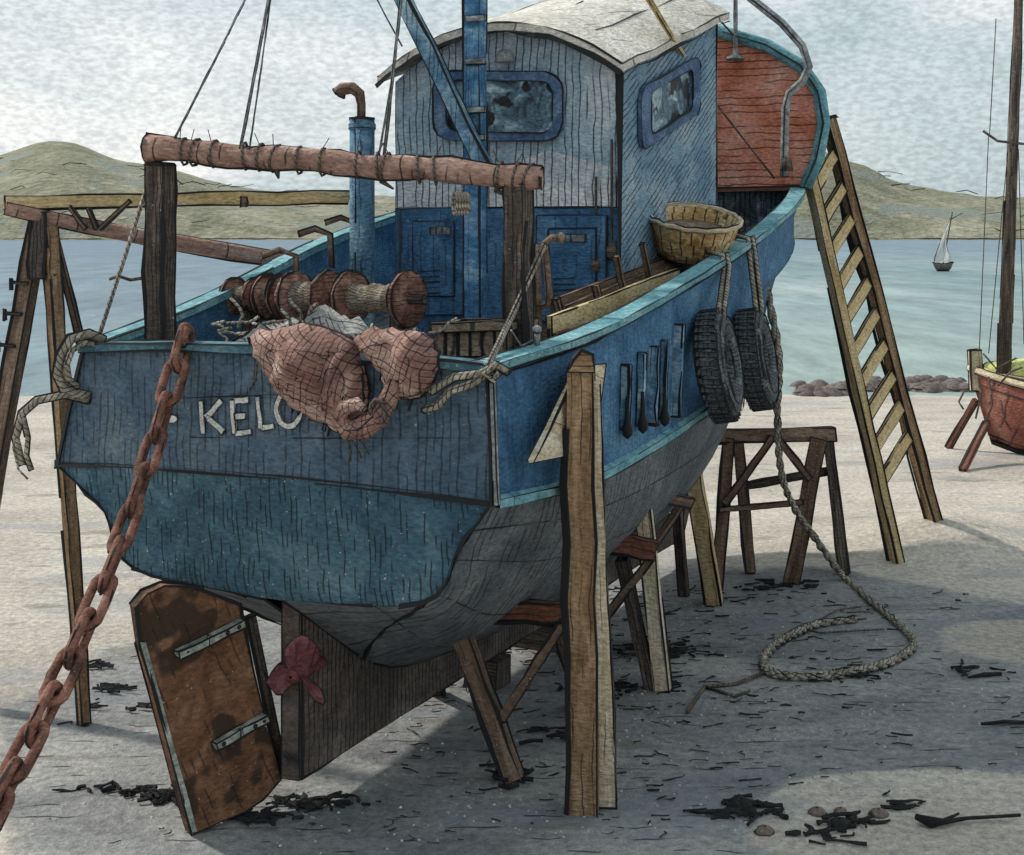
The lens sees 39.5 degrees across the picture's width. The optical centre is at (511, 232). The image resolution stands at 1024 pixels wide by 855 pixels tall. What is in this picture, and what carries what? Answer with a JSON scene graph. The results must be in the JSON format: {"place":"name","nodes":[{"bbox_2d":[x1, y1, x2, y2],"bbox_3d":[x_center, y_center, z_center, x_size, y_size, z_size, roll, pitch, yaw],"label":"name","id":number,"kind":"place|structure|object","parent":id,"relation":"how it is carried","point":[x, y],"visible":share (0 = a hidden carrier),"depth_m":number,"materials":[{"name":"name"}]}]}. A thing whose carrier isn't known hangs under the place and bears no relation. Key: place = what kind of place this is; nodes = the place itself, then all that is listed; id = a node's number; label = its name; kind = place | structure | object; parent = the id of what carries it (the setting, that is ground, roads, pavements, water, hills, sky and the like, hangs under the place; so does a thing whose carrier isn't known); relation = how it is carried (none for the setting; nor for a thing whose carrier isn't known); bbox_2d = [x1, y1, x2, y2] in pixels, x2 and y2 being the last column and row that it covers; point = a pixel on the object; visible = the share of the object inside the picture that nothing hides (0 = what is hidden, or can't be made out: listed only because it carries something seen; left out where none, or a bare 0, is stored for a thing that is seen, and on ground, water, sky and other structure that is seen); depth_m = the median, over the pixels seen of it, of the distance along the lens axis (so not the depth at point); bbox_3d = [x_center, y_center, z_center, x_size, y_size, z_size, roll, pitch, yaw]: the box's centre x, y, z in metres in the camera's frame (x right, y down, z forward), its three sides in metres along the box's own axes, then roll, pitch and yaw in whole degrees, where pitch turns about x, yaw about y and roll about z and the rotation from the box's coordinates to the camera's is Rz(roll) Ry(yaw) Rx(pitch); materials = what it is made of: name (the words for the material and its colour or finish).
{"place":"outdoors","nodes":[
{"label":"outdoors","id":0,"kind":"place"},
{"bbox_2d":[0,394,1023,854],"bbox_3d":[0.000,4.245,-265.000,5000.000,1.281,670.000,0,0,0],"label":"ground","id":1,"kind":"structure","parent":0,"point":[972,542],"depth_m":11.73,"materials":[{"name":"beige sand"}]},
{"bbox_2d":[0,211,82,506],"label":"staging trestle","id":2,"kind":"object","parent":1,"relation":"on","point":[31,272],"visible":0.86,"depth_m":11.94,"materials":[{"name":"brown wood"}]},
{"bbox_2d":[3,190,349,230],"bbox_3d":[-2.768,-0.199,12.193,2.985,0.379,0.687,0,0,-21],"label":"staging plank","id":3,"kind":"object","parent":2,"relation":"on","point":[120,203],"visible":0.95,"depth_m":12.39,"materials":[{"name":"brown wood"}]},
{"bbox_2d":[43,221,91,725],"bbox_3d":[-3.677,1.923,11.748,0.135,4.120,0.809,0,0,-43],"label":"port prop","id":4,"kind":"object","parent":1,"relation":"on","point":[56,335],"visible":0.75,"depth_m":11.69,"materials":[{"name":"brown wood"}]},
{"bbox_2d":[435,689,445,696],"bbox_3d":[-0.608,3.548,11.917,0.148,0.914,0.764,0,0,-6],"label":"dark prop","id":5,"kind":"object","parent":1,"relation":"on","point":[443,693],"visible":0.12,"depth_m":12.17,"materials":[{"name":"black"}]},
{"bbox_2d":[462,653,510,690],"bbox_3d":[-0.220,3.849,12.488,0.339,0.273,0.292,0,0,25],"label":"keel block","id":6,"kind":"object","parent":1,"relation":"on","point":[499,668],"depth_m":12.39,"materials":[{"name":"black wood"}]},
{"bbox_2d":[54,0,830,835],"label":"fishing boat","id":7,"kind":"object","parent":6,"relation":"on","point":[584,140],"visible":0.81,"depth_m":10.19,"materials":[{"name":"paint"}]},
{"bbox_2d":[11,328,106,479],"bbox_3d":[-3.186,1.206,9.996,0.661,1.062,0.202,0,0,-10],"label":"frayed rope","id":8,"kind":"object","parent":7,"relation":"hanging from","point":[72,390],"visible":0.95,"depth_m":9.98,"materials":[{"name":"beige fabric"}]},
{"bbox_2d":[0,322,195,831],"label":"rusty chain","id":9,"kind":"object","parent":7,"relation":"hanging from","point":[54,694],"visible":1,"depth_m":8.36,"materials":[{"name":"metal"}]},
{"bbox_2d":[3,202,283,264],"bbox_3d":[-3.075,0.038,12.465,2.623,0.590,0.161,0,0,-30],"label":"red spar","id":10,"kind":"object","parent":7,"relation":"on","point":[221,250],"visible":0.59,"depth_m":12.32,"materials":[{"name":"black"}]},
{"bbox_2d":[211,297,457,340],"bbox_3d":[-1.256,0.870,10.122,2.100,0.860,1.324,0,0,25],"label":"net heap","id":11,"kind":"object","parent":7,"relation":"on","point":[327,316],"visible":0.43,"depth_m":9.82,"materials":[{"name":"grey"}]},
{"bbox_2d":[247,322,440,461],"bbox_3d":[-1.138,1.022,9.019,1.430,0.877,0.275,0,0,24],"label":"fishing net","id":12,"kind":"object","parent":7,"relation":"on","point":[315,372],"visible":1,"depth_m":8.96,"materials":[{"name":"pink fabric"}]},
{"bbox_2d":[429,317,538,358],"bbox_3d":[-0.195,0.808,9.915,0.644,0.442,0.541,0,0,24],"label":"fish crate","id":13,"kind":"object","parent":7,"relation":"on","point":[470,338],"visible":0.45,"depth_m":9.70,"materials":[{"name":"brown wood"}]},
{"bbox_2d":[420,242,547,413],"bbox_3d":[-0.020,0.598,9.177,0.529,1.073,1.180,0,0,36],"label":"mooring rope","id":14,"kind":"object","parent":7,"relation":"attached to","point":[491,367],"visible":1,"depth_m":8.79,"materials":[{"name":"beige fabric"}]},
{"bbox_2d":[540,242,692,339],"bbox_3d":[0.908,0.503,11.883,0.540,0.845,3.801,0,0,25],"label":"plank trough","id":15,"kind":"object","parent":7,"relation":"on","point":[573,309],"visible":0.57,"depth_m":11.52,"materials":[{"name":"brown wood"}]},
{"bbox_2d":[649,201,743,265],"bbox_3d":[1.644,0.001,13.082,0.957,0.596,0.861,0,0,0],"label":"cane basket","id":16,"kind":"object","parent":7,"relation":"on","point":[688,233],"visible":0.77,"depth_m":12.89,"materials":[{"name":"beige wicker"}]},
{"bbox_2d":[693,249,744,423],"bbox_3d":[1.775,0.881,12.142,0.389,1.475,1.148,0,0,15],"label":"tyre","id":17,"kind":"object","parent":7,"relation":"hanging from","point":[718,365],"visible":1,"depth_m":11.77,"materials":[{"name":"rubber"}]},
{"bbox_2d":[734,233,778,411],"bbox_3d":[2.249,0.823,13.102,0.441,1.652,0.964,0,0,7],"label":"tyre","id":18,"kind":"object","parent":7,"relation":"hanging from","point":[758,351],"visible":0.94,"depth_m":12.86,"materials":[{"name":"rubber"}]},
{"bbox_2d":[453,598,563,783],"bbox_3d":[0.358,3.361,11.006,0.813,1.302,1.821,0,0,38],"label":"hull trestle","id":19,"kind":"object","parent":1,"relation":"on","point":[493,714],"visible":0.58,"depth_m":10.39,"materials":[{"name":"brown wood"}]},
{"bbox_2d":[29,597,1023,853],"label":"pebbles","id":20,"kind":"object","parent":1,"relation":"on","point":[665,739],"visible":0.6,"depth_m":10.91,"materials":[{"name":"grey stone"}]},
{"bbox_2d":[515,627,556,652],"bbox_3d":[0.312,3.848,13.668,1.043,0.266,0.280,0,0,24],"label":"keel block","id":21,"kind":"object","parent":1,"relation":"on","point":[536,639],"depth_m":13.56,"materials":[{"name":"black wood"}]},
{"bbox_2d":[49,578,1023,845],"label":"seaweed","id":22,"kind":"object","parent":1,"relation":"on","point":[305,802],"visible":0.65,"depth_m":10.26,"materials":[{"name":"black plant"}]},
{"bbox_2d":[526,348,617,816],"bbox_3d":[0.442,2.379,9.441,0.352,3.261,1.278,0,0,17],"label":"shore prop","id":23,"kind":"object","parent":1,"relation":"on","point":[571,436],"visible":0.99,"depth_m":9.47,"materials":[{"name":"brown wood"}]},
{"bbox_2d":[609,494,695,692],"bbox_3d":[1.246,2.965,12.821,0.664,2.091,1.904,0,0,17],"label":"hull trestle","id":24,"kind":"object","parent":1,"relation":"on","point":[653,653],"visible":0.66,"depth_m":12.19,"materials":[{"name":"brown wood"}]},
{"bbox_2d":[673,509,690,596],"bbox_3d":[1.792,3.077,15.372,0.115,1.817,0.479,0,0,27],"label":"dark prop","id":25,"kind":"object","parent":1,"relation":"on","point":[682,580],"visible":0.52,"depth_m":15.42,"materials":[{"name":"black wood"}]},
{"bbox_2d":[656,473,723,605],"bbox_3d":[1.880,2.922,14.598,0.329,2.189,1.547,0,0,29],"label":"slanted prop","id":26,"kind":"object","parent":1,"relation":"on","point":[705,549],"visible":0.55,"depth_m":14.76,"materials":[{"name":"brown wood"}]},
{"bbox_2d":[730,797,755,807],"bbox_3d":[1.585,3.945,9.841,0.192,0.070,0.207,0,0,0],"label":"stone","id":27,"kind":"object","parent":1,"relation":"on","point":[743,802],"visible":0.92,"depth_m":9.80,"materials":[{"name":"black stone"}]},
{"bbox_2d":[754,824,774,836],"bbox_3d":[1.668,3.954,9.427,0.139,0.053,0.125,0,0,16],"label":"stone","id":28,"kind":"object","parent":1,"relation":"on","point":[765,830],"visible":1,"depth_m":9.39,"materials":[{"name":"beige stone"}]},
{"bbox_2d":[714,426,850,590],"bbox_3d":[3.066,3.078,16.318,1.748,1.832,1.331,0,0,0],"label":"sawhorse","id":29,"kind":"object","parent":1,"relation":"on","point":[821,440],"visible":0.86,"depth_m":15.87,"materials":[{"name":"brown wood"}]},
{"bbox_2d":[685,284,918,713],"bbox_3d":[3.096,2.255,13.803,1.622,3.493,5.119,0,0,21],"label":"ground rope","id":30,"kind":"object","parent":1,"relation":"on","point":[766,669],"visible":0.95,"depth_m":14.25,"materials":[{"name":"grey fabric"}]},
{"bbox_2d":[808,806,827,816],"bbox_3d":[2.087,3.954,9.723,0.143,0.053,0.122,0,0,-32],"label":"stone","id":31,"kind":"object","parent":1,"relation":"on","point":[816,811],"visible":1,"depth_m":9.69,"materials":[{"name":"beige stone"}]},
{"bbox_2d":[827,816,850,829],"bbox_3d":[2.193,3.950,9.528,0.157,0.062,0.161,0,0,-36],"label":"stone","id":32,"kind":"object","parent":1,"relation":"on","point":[843,822],"visible":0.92,"depth_m":9.49,"materials":[{"name":"black stone"}]},
{"bbox_2d":[834,807,846,812],"bbox_3d":[2.251,3.958,9.741,0.100,0.046,0.098,0,0,-36],"label":"stone","id":33,"kind":"object","parent":1,"relation":"on","point":[839,809],"visible":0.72,"depth_m":9.72,"materials":[{"name":"beige stone"}]},
{"bbox_2d":[806,114,942,563],"bbox_3d":[4.367,1.282,17.185,2.754,5.395,0.728,0,0,-30],"label":"wooden ladder","id":34,"kind":"object","parent":1,"relation":"on","point":[851,229],"visible":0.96,"depth_m":17.07,"materials":[{"name":"brown wood"}]},
{"bbox_2d":[868,807,888,818],"bbox_3d":[2.497,3.952,9.694,0.157,0.056,0.137,0,0,0],"label":"stone","id":35,"kind":"object","parent":1,"relation":"on","point":[879,813],"visible":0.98,"depth_m":9.66,"materials":[{"name":"beige stone"}]},
{"bbox_2d":[789,374,973,396],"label":"shore rocks","id":36,"kind":"object","parent":1,"relation":"on","point":[925,383],"visible":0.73,"depth_m":36.60,"materials":[{"name":"grey stone"}]},
{"bbox_2d":[915,812,1020,827],"bbox_3d":[3.069,3.928,9.555,0.725,0.082,0.137,0,0,-6],"label":"driftwood stick","id":37,"kind":"object","parent":1,"relation":"on","point":[930,822],"visible":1,"depth_m":9.53,"materials":[{"name":"black wood"}]},
{"bbox_2d":[944,0,1023,471],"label":"beached boat","id":38,"kind":"object","parent":1,"relation":"on","point":[997,386],"visible":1,"depth_m":25.23,"materials":[{"name":"red painted timber"},{"name":"black ink"},{"name":"brown timber"}]},
{"bbox_2d":[967,672,1001,678],"bbox_3d":[4.200,3.938,12.684,0.354,0.040,0.061,0,0,-17],"label":"twig","id":39,"kind":"object","parent":1,"relation":"on","point":[985,674],"visible":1,"depth_m":12.68,"materials":[{"name":"black wood"}]},
{"bbox_2d":[981,720,1023,724],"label":"twig","id":40,"kind":"object","parent":1,"relation":"on","point":[1003,722],"visible":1,"depth_m":11.45,"materials":[{"name":"black wood"}]},
{"bbox_2d":[0,240,1023,396],"bbox_3d":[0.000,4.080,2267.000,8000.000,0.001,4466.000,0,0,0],"label":"water","id":41,"kind":"structure","parent":0,"point":[934,313],"depth_m":88.01,"materials":[{"name":"liquid"}]},
{"bbox_2d":[932,212,961,270],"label":"sailing dinghy","id":42,"kind":"object","parent":41,"relation":"on","point":[942,254],"visible":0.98,"depth_m":149.78,"materials":[{"name":"white fabric"}]},
{"bbox_2d":[0,141,1023,239],"bbox_3d":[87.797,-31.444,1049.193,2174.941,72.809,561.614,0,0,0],"label":"hills","id":43,"kind":"structure","parent":0,"point":[892,209],"depth_m":837.01,"materials":[{"name":"green plant"}]},
{"bbox_2d":[0,0,1023,196],"label":"sky","id":44,"kind":"structure","parent":0,"point":[908,83],"materials":[{"name":"white"}]}
]}

